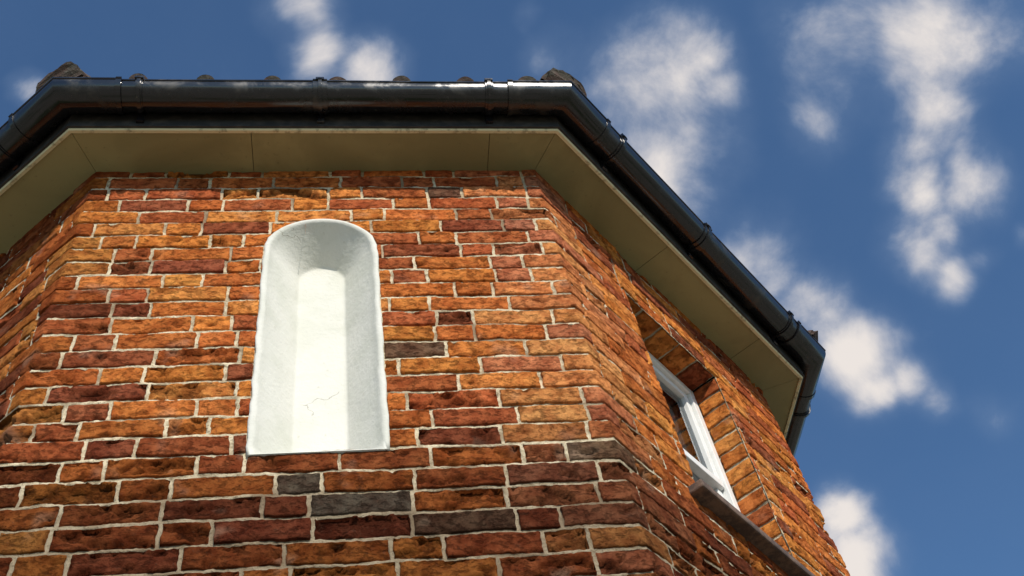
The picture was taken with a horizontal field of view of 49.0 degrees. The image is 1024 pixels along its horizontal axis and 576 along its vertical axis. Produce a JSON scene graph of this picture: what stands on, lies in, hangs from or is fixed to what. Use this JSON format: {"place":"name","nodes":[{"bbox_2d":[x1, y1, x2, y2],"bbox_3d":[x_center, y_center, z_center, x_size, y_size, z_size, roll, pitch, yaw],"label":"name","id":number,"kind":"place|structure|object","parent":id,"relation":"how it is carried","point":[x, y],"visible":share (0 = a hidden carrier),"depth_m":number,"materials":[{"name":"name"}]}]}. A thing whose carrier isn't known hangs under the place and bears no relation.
{"place":"outdoors","nodes":[
{"label":"outdoors","id":0,"kind":"place"},
{"bbox_2d":[0,170,849,575],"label":"brick walls","id":1,"kind":"structure","parent":0,"point":[120,292],"depth_m":3.03,"materials":[{"name":"brick"}]},
{"bbox_2d":[246,219,389,471],"bbox_3d":[-0.552,0.140,3.237,0.358,1.089,0.130,-1,-55,-8],"label":"arched niche","id":2,"kind":"object","parent":1,"relation":"attached to","point":[318,383],"visible":0.98,"depth_m":3.23,"materials":[{"name":"paint"}]},
{"bbox_2d":[0,113,803,439],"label":"fascia","id":3,"kind":"structure","parent":1,"relation":"attached to","point":[272,121],"depth_m":3.86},
{"bbox_2d":[0,133,798,433],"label":"soffit","id":4,"kind":"structure","parent":3,"relation":"attached to","point":[51,180],"depth_m":3.91,"materials":[{"name":"paint"}]},
{"bbox_2d":[0,128,802,437],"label":"soffit edge","id":5,"kind":"object","parent":4,"relation":"attached to","point":[69,131],"visible":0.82,"depth_m":3.85,"materials":[{"name":"paint"}]},
{"bbox_2d":[0,75,825,457],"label":"gutter","id":6,"kind":"object","parent":3,"relation":"attached to","point":[44,111],"visible":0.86,"depth_m":3.87,"materials":[{"name":"black plastic"}]},
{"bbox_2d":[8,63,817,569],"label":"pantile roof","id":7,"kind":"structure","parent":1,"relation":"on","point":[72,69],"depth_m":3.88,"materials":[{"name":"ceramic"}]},
{"bbox_2d":[647,351,740,573],"bbox_3d":[0.552,0.541,3.750,0.057,0.994,0.565,-38,-58,18],"label":"window frame","id":8,"kind":"object","parent":1,"relation":"in","point":[709,471],"visible":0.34,"depth_m":4.04,"materials":[{"name":"white plastic"}]},
{"bbox_2d":[664,395,698,563],"bbox_3d":[0.503,0.614,3.732,0.049,1.094,0.525,-38,-58,18],"label":"window pane","id":9,"kind":"object","parent":8,"relation":"attached to","point":[681,434],"visible":0.02,"depth_m":4.15,"materials":[{"name":"black glass"}]},
{"bbox_2d":[687,479,814,575],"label":"window sill","id":10,"kind":"structure","parent":1,"relation":"attached to","point":[703,493],"depth_m":3.22,"materials":[{"name":"grey stone"}]},
{"bbox_2d":[0,0,1023,575],"label":"sky","id":11,"kind":"structure","parent":0,"point":[863,160],"materials":[{"name":"blue"}]}
]}

